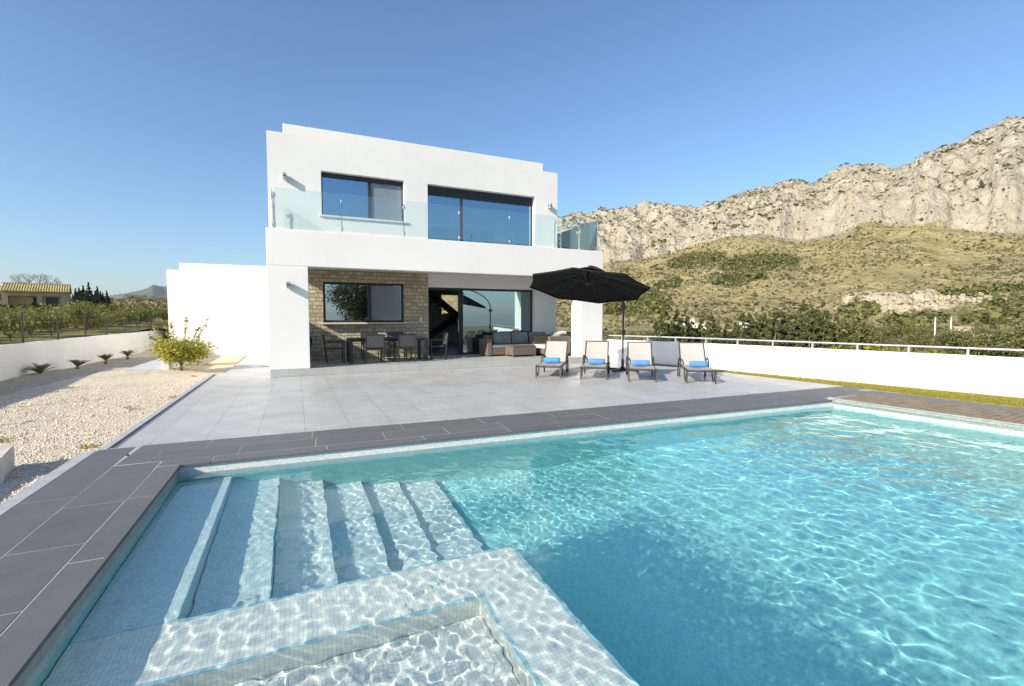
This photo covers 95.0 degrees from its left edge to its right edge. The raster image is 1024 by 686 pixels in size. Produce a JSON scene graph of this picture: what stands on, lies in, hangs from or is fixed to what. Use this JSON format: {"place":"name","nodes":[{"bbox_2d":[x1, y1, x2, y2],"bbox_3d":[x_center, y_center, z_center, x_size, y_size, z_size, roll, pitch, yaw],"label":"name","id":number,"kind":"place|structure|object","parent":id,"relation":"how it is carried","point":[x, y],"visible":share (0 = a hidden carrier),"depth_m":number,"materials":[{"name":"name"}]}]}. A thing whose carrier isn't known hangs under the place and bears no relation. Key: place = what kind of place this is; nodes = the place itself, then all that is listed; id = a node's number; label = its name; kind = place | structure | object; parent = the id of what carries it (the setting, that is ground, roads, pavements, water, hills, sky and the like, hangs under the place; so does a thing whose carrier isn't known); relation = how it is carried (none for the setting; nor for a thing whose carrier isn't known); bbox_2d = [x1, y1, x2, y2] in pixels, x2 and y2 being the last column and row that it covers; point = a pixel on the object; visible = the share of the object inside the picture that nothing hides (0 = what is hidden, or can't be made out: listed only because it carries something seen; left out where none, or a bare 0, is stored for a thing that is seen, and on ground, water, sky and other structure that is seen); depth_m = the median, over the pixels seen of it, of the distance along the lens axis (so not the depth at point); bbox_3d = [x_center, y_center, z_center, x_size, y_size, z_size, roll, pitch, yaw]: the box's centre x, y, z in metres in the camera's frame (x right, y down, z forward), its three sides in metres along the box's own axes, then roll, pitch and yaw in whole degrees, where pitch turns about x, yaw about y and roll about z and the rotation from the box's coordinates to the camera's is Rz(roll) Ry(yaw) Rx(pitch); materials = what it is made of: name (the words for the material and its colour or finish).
{"place":"outdoors","nodes":[
{"label":"outdoors","id":0,"kind":"place"},
{"bbox_2d":[0,357,159,395],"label":"soil bed","id":1,"kind":"object","parent":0,"point":[32,380],"visible":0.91,"depth_m":12.66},
{"bbox_2d":[24,363,53,373],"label":"palm","id":2,"kind":"object","parent":1,"relation":"on","point":[39,367],"visible":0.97,"depth_m":12.64,"materials":[{"name":"green plant"}]},
{"bbox_2d":[0,285,167,299],"bbox_3d":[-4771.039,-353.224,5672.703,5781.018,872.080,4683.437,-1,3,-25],"label":"hills","id":3,"kind":"structure","parent":0,"point":[156,291],"depth_m":5500.28,"materials":[{"name":"grey stone"}]},
{"bbox_2d":[0,307,168,344],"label":"field","id":4,"kind":"structure","parent":0,"point":[93,331],"depth_m":20.44,"materials":[{"name":"green plant"}]},
{"bbox_2d":[0,311,16,332],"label":"orchard tree","id":5,"kind":"object","parent":4,"relation":"on","point":[2,328],"visible":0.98,"depth_m":13.60,"materials":[{"name":"green plant"}]},
{"bbox_2d":[0,313,19,334],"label":"orchard tree","id":6,"kind":"object","parent":4,"relation":"on","point":[13,327],"visible":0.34,"depth_m":14.63,"materials":[{"name":"green plant"}]},
{"bbox_2d":[0,306,39,341],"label":"orchard tree","id":7,"kind":"object","parent":4,"relation":"on","point":[25,319],"visible":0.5,"depth_m":15.40,"materials":[{"name":"green plant"}]},
{"bbox_2d":[5,309,59,336],"bbox_3d":[-17.527,-0.695,17.034,1.679,1.144,1.536,2,4,36],"label":"orchard tree","id":8,"kind":"object","parent":4,"relation":"on","point":[41,320],"visible":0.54,"depth_m":17.06,"materials":[{"name":"green plant"}]},
{"bbox_2d":[8,273,61,283],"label":"bare tree","id":9,"kind":"object","parent":4,"relation":"on","point":[29,281],"visible":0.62,"depth_m":96.68,"materials":[{"name":"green plant"}]},
{"bbox_2d":[0,282,71,305],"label":"cottage","id":10,"kind":"structure","parent":4,"relation":"on","point":[29,293],"depth_m":84.55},
{"bbox_2d":[23,304,62,328],"bbox_3d":[-21.464,-1.178,21.626,1.700,1.304,1.858,-3,4,-39],"label":"orchard tree","id":11,"kind":"object","parent":4,"relation":"on","point":[44,309],"visible":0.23,"depth_m":21.40,"materials":[{"name":"green plant"}]},
{"bbox_2d":[29,310,83,336],"bbox_3d":[-17.651,-0.737,17.871,1.530,1.090,1.987,1,3,12],"label":"orchard tree","id":12,"kind":"object","parent":4,"relation":"on","point":[66,323],"visible":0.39,"depth_m":18.04,"materials":[{"name":"green plant"}]},
{"bbox_2d":[0,303,122,309],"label":"hedge","id":13,"kind":"object","parent":4,"relation":"on","point":[34,305],"visible":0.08,"depth_m":37.26,"materials":[{"name":"green plant"}]},
{"bbox_2d":[52,299,106,332],"bbox_3d":[-18.248,-1.098,19.844,1.664,1.474,2.161,-1,3,-14],"label":"orchard tree","id":14,"kind":"object","parent":4,"relation":"on","point":[77,312],"visible":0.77,"depth_m":19.62,"materials":[{"name":"green plant"}]},
{"bbox_2d":[0,298,167,308],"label":"brush","id":15,"kind":"object","parent":4,"relation":"on","point":[156,304],"visible":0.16,"depth_m":105.11,"materials":[{"name":"green plant"}]},
{"bbox_2d":[72,312,108,331],"bbox_3d":[-18.869,-0.925,20.825,1.514,0.958,1.385,2,4,28],"label":"orchard tree","id":16,"kind":"object","parent":4,"relation":"on","point":[90,324],"visible":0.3,"depth_m":20.89,"materials":[{"name":"green plant"}]},
{"bbox_2d":[86,310,116,329],"bbox_3d":[-19.713,-1.051,22.132,1.458,0.992,1.658,2,4,27],"label":"orchard tree","id":17,"kind":"object","parent":4,"relation":"on","point":[110,319],"visible":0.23,"depth_m":22.29,"materials":[{"name":"green plant"}]},
{"bbox_2d":[91,303,120,312],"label":"orchard tree","id":18,"kind":"object","parent":4,"relation":"on","point":[103,307],"visible":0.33,"depth_m":28.58,"materials":[{"name":"green plant"}]},
{"bbox_2d":[106,309,137,325],"bbox_3d":[-19.817,-1.218,23.865,1.312,1.061,1.434,-3,4,-38],"label":"orchard tree","id":19,"kind":"object","parent":4,"relation":"on","point":[129,316],"visible":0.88,"depth_m":23.76,"materials":[{"name":"green plant"}]},
{"bbox_2d":[124,306,153,324],"bbox_3d":[-21.169,-1.471,26.297,1.464,1.188,1.901,0,3,7],"label":"orchard tree","id":20,"kind":"object","parent":4,"relation":"on","point":[141,313],"visible":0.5,"depth_m":26.41,"materials":[{"name":"green plant"}]},
{"bbox_2d":[0,349,234,503],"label":"gravel","id":21,"kind":"structure","parent":0,"point":[118,376],"depth_m":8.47,"materials":[{"name":"beige gravel"}]},
{"bbox_2d":[0,445,14,483],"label":"stone block","id":22,"kind":"structure","parent":21,"relation":"on","point":[7,459],"depth_m":4.90,"materials":[{"name":"stone"}]},
{"bbox_2d":[0,330,163,380],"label":"boundary wall","id":23,"kind":"structure","parent":21,"relation":"on","point":[16,359],"depth_m":14.83,"materials":[{"name":"paint"}]},
{"bbox_2d":[0,312,159,342],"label":"wire fence","id":24,"kind":"object","parent":23,"relation":"on","point":[57,324],"visible":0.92,"depth_m":15.62,"materials":[{"name":"grey metal"}]},
{"bbox_2d":[121,358,161,370],"bbox_3d":[-11.795,0.729,15.908,0.930,0.185,5.150,-1,3,-25],"label":"concrete pad","id":25,"kind":"object","parent":21,"relation":"on","point":[153,365],"visible":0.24,"depth_m":14.10,"materials":[{"name":"grey concrete"}]},
{"bbox_2d":[161,357,200,369],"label":"garden wall","id":26,"kind":"structure","parent":21,"relation":"on","point":[164,366],"depth_m":13.83,"materials":[{"name":"white paint"}]},
{"bbox_2d":[144,317,218,370],"bbox_3d":[-9.832,0.025,13.893,1.897,1.600,1.988,-1,3,-25],"label":"shrub","id":27,"kind":"object","parent":21,"relation":"on","point":[176,351],"visible":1,"depth_m":13.67,"materials":[{"name":"green plant"}]},
{"bbox_2d":[186,356,244,365],"bbox_3d":[-10.868,0.669,17.385,1.450,0.100,3.360,-1,3,-25],"label":"earth strip","id":28,"kind":"object","parent":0,"point":[225,360],"visible":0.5,"depth_m":16.69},
{"bbox_2d":[225,355,269,373],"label":"path","id":29,"kind":"structure","parent":0,"point":[247,364],"depth_m":15.47,"materials":[{"name":"concrete"}]},
{"bbox_2d":[118,361,842,447],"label":"terrace","id":30,"kind":"structure","parent":0,"point":[228,405],"depth_m":9.58,"materials":[{"name":"tile"}]},
{"bbox_2d":[98,374,213,449],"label":"kerb","id":31,"kind":"structure","parent":30,"relation":"attached to","point":[119,438],"depth_m":7.34,"materials":[{"name":"concrete"}]},
{"bbox_2d":[112,374,216,447],"bbox_3d":[-6.592,1.159,9.461,0.080,0.138,8.240,-1,3,-25],"label":"drain strip","id":32,"kind":"object","parent":30,"relation":"on","point":[120,443],"visible":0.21,"depth_m":7.46,"materials":[{"name":"grey metal"}]},
{"bbox_2d":[166,123,602,377],"bbox_3d":[-6.535,-3.095,20.610,14.410,7.700,15.840,-1,3,-25],"label":"villa","id":33,"kind":"object","parent":30,"relation":"on","point":[365,234],"visible":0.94,"depth_m":15.65,"materials":[{"name":"paint"}]},
{"bbox_2d":[322,334,344,363],"bbox_3d":[-5.422,0.167,14.290,0.619,0.888,0.574,-1,3,-25],"label":"dining chair","id":34,"kind":"object","parent":33,"relation":"on","point":[342,348],"visible":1,"depth_m":14.16,"materials":[{"name":"metal"}]},
{"bbox_2d":[319,172,407,223],"bbox_3d":[-4.697,-4.580,14.903,2.670,1.378,0.320,-1,3,-25],"label":"window","id":35,"kind":"structure","parent":33,"relation":"in","point":[359,207],"depth_m":14.93,"materials":[{"name":"glass"}]},
{"bbox_2d":[321,282,407,323],"bbox_3d":[-4.910,-1.324,15.701,2.760,1.378,0.400,-1,3,-25],"label":"window","id":36,"kind":"structure","parent":33,"relation":"in","point":[365,303],"depth_m":15.77,"materials":[{"name":"glass"}]},
{"bbox_2d":[361,332,380,359],"bbox_3d":[-4.610,0.109,15.345,0.574,0.888,0.619,-1,3,-25],"label":"dining chair","id":37,"kind":"object","parent":33,"relation":"on","point":[362,335],"visible":0.41,"depth_m":15.48,"materials":[{"name":"metal"}]},
{"bbox_2d":[363,334,384,363],"bbox_3d":[-4.198,0.169,14.261,0.574,0.888,0.619,-1,3,-25],"label":"dining chair","id":38,"kind":"object","parent":33,"relation":"on","point":[375,341],"visible":0.98,"depth_m":14.01,"materials":[{"name":"fabric"}]},
{"bbox_2d":[346,336,426,363],"bbox_3d":[-3.979,0.199,14.936,2.360,0.750,0.900,-1,3,-25],"label":"dining table","id":39,"kind":"object","parent":33,"relation":"on","point":[349,345],"visible":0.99,"depth_m":14.79,"materials":[{"name":"metal"}]},
{"bbox_2d":[387,332,406,359],"bbox_3d":[-3.854,0.088,15.715,0.574,0.888,0.619,-1,3,-22],"label":"dining chair","id":40,"kind":"object","parent":33,"relation":"on","point":[391,334],"visible":0.56,"depth_m":15.88,"materials":[{"name":"metal"}]},
{"bbox_2d":[394,334,416,362],"bbox_3d":[-3.333,0.148,14.636,0.574,0.888,0.619,-2,4,-29],"label":"dining chair","id":41,"kind":"object","parent":33,"relation":"on","point":[404,341],"visible":0.99,"depth_m":14.40,"materials":[{"name":"fabric"}]},
{"bbox_2d":[427,332,447,359],"bbox_3d":[-2.490,0.094,15.617,0.619,0.888,0.574,-1,3,-25],"label":"dining chair","id":42,"kind":"object","parent":33,"relation":"on","point":[444,339],"visible":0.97,"depth_m":15.67,"materials":[{"name":"metal"}]},
{"bbox_2d":[428,287,460,355],"bbox_3d":[-2.460,-0.777,17.093,1.267,2.450,0.120,-1,3,-25],"label":"sliding door","id":43,"kind":"structure","parent":33,"relation":"in","point":[452,289],"depth_m":17.26,"materials":[{"name":"metal"}]},
{"bbox_2d":[428,186,531,245],"bbox_3d":[-1.076,-4.047,16.732,4.026,2.626,0.085,-1,3,-25],"label":"window","id":44,"kind":"structure","parent":33,"relation":"in","point":[478,223],"depth_m":16.65,"materials":[{"name":"glass"}]},
{"bbox_2d":[461,288,531,354],"bbox_3d":[-0.557,-0.827,17.996,2.936,2.446,0.070,-1,3,-25],"label":"window","id":45,"kind":"structure","parent":33,"relation":"in","point":[483,311],"depth_m":17.85,"materials":[{"name":"glass"}]},
{"bbox_2d":[505,345,535,356],"bbox_3d":[0.313,0.278,16.810,0.960,0.385,0.620,-2,4,-27],"label":"wicker coffee table","id":46,"kind":"object","parent":33,"relation":"on","point":[512,350],"visible":0.96,"depth_m":16.57,"materials":[{"name":"wicker"}]},
{"bbox_2d":[479,332,570,355],"bbox_3d":[0.777,0.008,17.379,3.670,0.801,1.570,-1,3,-25],"label":"corner sofa","id":47,"kind":"object","parent":33,"relation":"on","point":[495,343],"visible":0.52,"depth_m":17.30,"materials":[{"name":"fabric"}]},
{"bbox_2d":[532,332,569,355],"bbox_3d":[1.410,0.028,17.175,0.930,0.844,1.150,-2,4,-33],"label":"wicker armchair","id":48,"kind":"object","parent":33,"relation":"on","point":[539,341],"visible":0.43,"depth_m":17.07,"materials":[{"name":"wicker"}]},
{"bbox_2d":[535,340,568,378],"bbox_3d":[1.145,0.421,13.090,0.728,0.918,1.780,1,3,13],"label":"sun lounger","id":49,"kind":"object","parent":30,"relation":"on","point":[556,348],"visible":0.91,"depth_m":13.57,"materials":[{"name":"beige fabric"}]},
{"bbox_2d":[530,265,650,371],"bbox_3d":[2.102,-0.617,12.823,3.200,3.014,3.083,0,3,0],"label":"parasol","id":50,"kind":"object","parent":30,"relation":"on","point":[592,284],"visible":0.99,"depth_m":13.24,"materials":[{"name":"fabric"}]},
{"bbox_2d":[580,341,609,379],"bbox_3d":[2.281,0.437,12.799,0.728,0.918,1.780,1,3,13],"label":"sun lounger","id":51,"kind":"object","parent":30,"relation":"on","point":[597,349],"visible":0.94,"depth_m":13.28,"materials":[{"name":"beige fabric"}]},
{"bbox_2d":[588,358,604,363],"bbox_3d":[2.299,0.500,12.749,0.442,0.158,0.166,1,3,17],"label":"rolled towel","id":52,"kind":"object","parent":51,"relation":"on","point":[595,361],"visible":1,"depth_m":12.68,"materials":[{"name":"blue fabric"}]},
{"bbox_2d":[626,341,656,381],"bbox_3d":[3.393,0.461,12.364,0.728,0.918,1.780,1,3,12],"label":"sun lounger","id":53,"kind":"object","parent":30,"relation":"on","point":[639,350],"visible":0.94,"depth_m":12.85,"materials":[{"name":"beige fabric"}]},
{"bbox_2d":[632,360,649,365],"bbox_3d":[3.374,0.526,12.282,0.442,0.158,0.166,1,3,11],"label":"rolled towel","id":54,"kind":"object","parent":53,"relation":"on","point":[640,362],"visible":1,"depth_m":12.22,"materials":[{"name":"blue fabric"}]},
{"bbox_2d":[677,342,716,383],"bbox_3d":[4.731,0.476,12.089,0.728,0.918,1.780,1,3,12],"label":"sun lounger","id":55,"kind":"object","parent":30,"relation":"on","point":[691,351],"visible":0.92,"depth_m":12.58,"materials":[{"name":"beige fabric"}]},
{"bbox_2d":[689,361,707,366],"bbox_3d":[4.777,0.540,12.023,0.442,0.158,0.166,1,3,15],"label":"rolled towel","id":56,"kind":"object","parent":55,"relation":"on","point":[698,363],"visible":1,"depth_m":11.96,"materials":[{"name":"blue fabric"}]},
{"bbox_2d":[0,386,1023,685],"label":"swimming pool","id":57,"kind":"structure","parent":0,"point":[66,538],"depth_m":4.93,"materials":[{"name":"tile"}]},
{"bbox_2d":[0,451,95,515],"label":"edging","id":58,"kind":"object","parent":57,"relation":"attached to","point":[19,497],"visible":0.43,"depth_m":4.51,"materials":[{"name":"concrete"}]},
{"bbox_2d":[24,406,1023,685],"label":"pool water","id":59,"kind":"structure","parent":57,"relation":"in","point":[828,546],"depth_m":3.24,"materials":[{"name":"teal liquid"}]},
{"bbox_2d":[828,393,1023,430],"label":"pool cover box","id":60,"kind":"object","parent":57,"relation":"on","point":[997,418],"visible":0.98,"depth_m":8.01,"materials":[{"name":"brown wood"}]},
{"bbox_2d":[0,0,1023,296],"label":"sky","id":61,"kind":"structure","parent":0,"point":[133,147],"materials":[{"name":"blue"}]},
{"bbox_2d":[128,325,984,354],"bbox_3d":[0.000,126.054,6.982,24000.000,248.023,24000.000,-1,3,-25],"label":"terrain","id":62,"kind":"structure","parent":0,"point":[613,338],"depth_m":173.04,"materials":[{"name":"green plant"}]},
{"bbox_2d":[649,320,659,340],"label":"conifer","id":63,"kind":"object","parent":62,"relation":"on","point":[655,325],"visible":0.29,"depth_m":86.00,"materials":[{"name":"green plant"}]},
{"bbox_2d":[657,302,674,341],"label":"conifer","id":64,"kind":"object","parent":62,"relation":"on","point":[667,330],"visible":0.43,"depth_m":83.06,"materials":[{"name":"green plant"}]},
{"bbox_2d":[670,308,687,341],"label":"conifer","id":65,"kind":"object","parent":62,"relation":"on","point":[677,330],"visible":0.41,"depth_m":86.20,"materials":[{"name":"green plant"}]},
{"bbox_2d":[677,309,694,341],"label":"conifer","id":66,"kind":"object","parent":62,"relation":"on","point":[689,327],"visible":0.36,"depth_m":89.52,"materials":[{"name":"green plant"}]},
{"bbox_2d":[695,315,706,341],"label":"conifer","id":67,"kind":"object","parent":62,"relation":"on","point":[699,326],"visible":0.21,"depth_m":92.60,"materials":[{"name":"green plant"}]},
{"bbox_2d":[701,311,720,343],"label":"conifer","id":68,"kind":"object","parent":62,"relation":"on","point":[711,330],"visible":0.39,"depth_m":88.01,"materials":[{"name":"green plant"}]},
{"bbox_2d":[711,319,724,343],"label":"conifer","id":69,"kind":"object","parent":62,"relation":"on","point":[719,328],"visible":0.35,"depth_m":94.70,"materials":[{"name":"green plant"}]},
{"bbox_2d":[720,318,733,343],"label":"conifer","id":70,"kind":"object","parent":62,"relation":"on","point":[727,326],"visible":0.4,"depth_m":97.78,"materials":[{"name":"green plant"}]},
{"bbox_2d":[731,310,750,344],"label":"conifer","id":71,"kind":"object","parent":62,"relation":"on","point":[742,320],"visible":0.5,"depth_m":93.03,"materials":[{"name":"green plant"}]},
{"bbox_2d":[747,313,764,345],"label":"conifer","id":72,"kind":"object","parent":62,"relation":"on","point":[755,324],"visible":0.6,"depth_m":92.51,"materials":[{"name":"green plant"}]},
{"bbox_2d":[755,306,766,341],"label":"conifer","id":73,"kind":"object","parent":62,"relation":"on","point":[763,317],"visible":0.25,"depth_m":96.41,"materials":[{"name":"green plant"}]},
{"bbox_2d":[757,311,774,345],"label":"conifer","id":74,"kind":"object","parent":62,"relation":"on","point":[768,320],"visible":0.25,"depth_m":92.63,"materials":[{"name":"green plant"}]},
{"bbox_2d":[763,308,786,346],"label":"conifer","id":75,"kind":"object","parent":62,"relation":"on","point":[775,322],"visible":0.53,"depth_m":90.23,"materials":[{"name":"green plant"}]},
{"bbox_2d":[776,308,792,336],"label":"conifer","id":76,"kind":"object","parent":62,"relation":"on","point":[783,315],"visible":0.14,"depth_m":93.12,"materials":[{"name":"green plant"}]},
{"bbox_2d":[780,310,797,346],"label":"conifer","id":77,"kind":"object","parent":62,"relation":"on","point":[789,329],"visible":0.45,"depth_m":89.79,"materials":[{"name":"green plant"}]},
{"bbox_2d":[556,290,1023,356],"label":"shrubs","id":78,"kind":"object","parent":62,"relation":"on","point":[732,310],"visible":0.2,"depth_m":239.79,"materials":[{"name":"green plant"}]},
{"bbox_2d":[790,299,814,347],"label":"conifer","id":79,"kind":"object","parent":62,"relation":"on","point":[803,307],"visible":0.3,"depth_m":89.63,"materials":[{"name":"green plant"}]},
{"bbox_2d":[796,305,823,347],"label":"conifer","id":80,"kind":"object","parent":62,"relation":"on","point":[804,335],"visible":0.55,"depth_m":87.27,"materials":[{"name":"green plant"}]},
{"bbox_2d":[602,339,1023,397],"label":"boundary wall","id":81,"kind":"structure","parent":62,"relation":"on","point":[996,375],"depth_m":11.32,"materials":[{"name":"paint"}]},
{"bbox_2d":[602,334,1023,354],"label":"railing","id":82,"kind":"object","parent":81,"relation":"on","point":[924,346],"visible":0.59,"depth_m":11.77,"materials":[{"name":"white metal"}]},
{"bbox_2d":[602,248,1023,327],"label":"pine woods","id":83,"kind":"object","parent":62,"relation":"on","point":[645,304],"visible":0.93,"depth_m":295.68,"materials":[{"name":"green plant"}]},
{"bbox_2d":[810,301,833,348],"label":"conifer","id":84,"kind":"object","parent":62,"relation":"on","point":[828,336],"visible":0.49,"depth_m":85.94,"materials":[{"name":"green plant"}]},
{"bbox_2d":[832,321,867,349],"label":"broadleaf tree","id":85,"kind":"object","parent":62,"relation":"on","point":[839,337],"visible":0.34,"depth_m":87.01,"materials":[{"name":"green plant"}]},
{"bbox_2d":[835,312,885,348],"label":"broadleaf tree","id":86,"kind":"object","parent":62,"relation":"on","point":[859,322],"visible":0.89,"depth_m":84.64,"materials":[{"name":"green plant"}]},
{"bbox_2d":[859,329,888,349],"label":"broadleaf tree","id":87,"kind":"object","parent":62,"relation":"on","point":[881,341],"visible":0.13,"depth_m":88.04,"materials":[{"name":"green plant"}]},
{"bbox_2d":[886,322,910,338],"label":"broadleaf tree","id":88,"kind":"object","parent":62,"relation":"on","point":[899,330],"visible":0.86,"depth_m":127.02,"materials":[{"name":"green plant"}]},
{"bbox_2d":[819,342,988,355],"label":"flowering shrubs","id":89,"kind":"object","parent":62,"relation":"on","point":[866,347],"visible":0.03,"depth_m":12.05,"materials":[{"name":"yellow plant"}]},
{"bbox_2d":[900,330,925,350],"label":"broadleaf tree","id":90,"kind":"object","parent":62,"relation":"on","point":[912,340],"visible":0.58,"depth_m":90.82,"materials":[{"name":"green plant"}]},
{"bbox_2d":[905,325,931,338],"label":"broadleaf tree","id":91,"kind":"object","parent":62,"relation":"on","point":[924,330],"visible":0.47,"depth_m":124.27,"materials":[{"name":"green plant"}]},
{"bbox_2d":[914,333,941,350],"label":"broadleaf tree","id":92,"kind":"object","parent":62,"relation":"on","point":[921,341],"visible":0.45,"depth_m":88.15,"materials":[{"name":"green plant"}]},
{"bbox_2d":[926,328,966,353],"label":"broadleaf tree","id":93,"kind":"object","parent":62,"relation":"on","point":[934,341],"visible":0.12,"depth_m":71.99,"materials":[{"name":"green plant"}]},
{"bbox_2d":[930,327,983,354],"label":"broadleaf tree","id":94,"kind":"object","parent":62,"relation":"on","point":[956,340],"visible":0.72,"depth_m":68.77,"materials":[{"name":"green plant"}]},
{"bbox_2d":[959,328,992,355],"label":"broadleaf tree","id":95,"kind":"object","parent":62,"relation":"on","point":[985,332],"visible":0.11,"depth_m":67.60,"materials":[{"name":"green plant"}]},
{"bbox_2d":[963,332,1009,356],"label":"broadleaf tree","id":96,"kind":"object","parent":62,"relation":"on","point":[979,342],"visible":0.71,"depth_m":64.27,"materials":[{"name":"green plant"}]},
{"bbox_2d":[980,326,1023,356],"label":"broadleaf tree","id":97,"kind":"object","parent":62,"relation":"on","point":[998,333],"visible":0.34,"depth_m":63.41,"materials":[{"name":"green plant"}]},
{"bbox_2d":[986,333,1023,356],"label":"broadleaf tree","id":98,"kind":"object","parent":62,"relation":"on","point":[1011,346],"visible":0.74,"depth_m":60.93,"materials":[{"name":"green plant"}]},
{"bbox_2d":[997,322,1023,356],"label":"broadleaf tree","id":99,"kind":"object","parent":62,"relation":"on","point":[1015,328],"visible":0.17,"depth_m":62.48,"materials":[{"name":"green plant"}]},
{"bbox_2d":[1008,328,1023,351],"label":"broadleaf tree","id":100,"kind":"object","parent":62,"relation":"on","point":[1017,338],"visible":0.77,"depth_m":60.63,"materials":[{"name":"green plant"}]},
{"bbox_2d":[442,116,1023,334],"bbox_3d":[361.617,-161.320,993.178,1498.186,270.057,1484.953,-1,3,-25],"label":"mountain","id":101,"kind":"structure","parent":0,"point":[831,214],"depth_m":437.41,"materials":[{"name":"stone"}]},
{"bbox_2d":[556,116,1023,331],"bbox_3d":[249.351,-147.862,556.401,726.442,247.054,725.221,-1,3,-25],"label":"scrub","id":102,"kind":"object","parent":101,"relation":"on","point":[833,296],"visible":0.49,"depth_m":384.33,"materials":[{"name":"green plant"}]},
{"bbox_2d":[655,364,1023,407],"bbox_3d":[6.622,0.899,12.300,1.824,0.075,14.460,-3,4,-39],"label":"grass","id":103,"kind":"structure","parent":0,"point":[892,388],"depth_m":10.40,"materials":[{"name":"green plant"}]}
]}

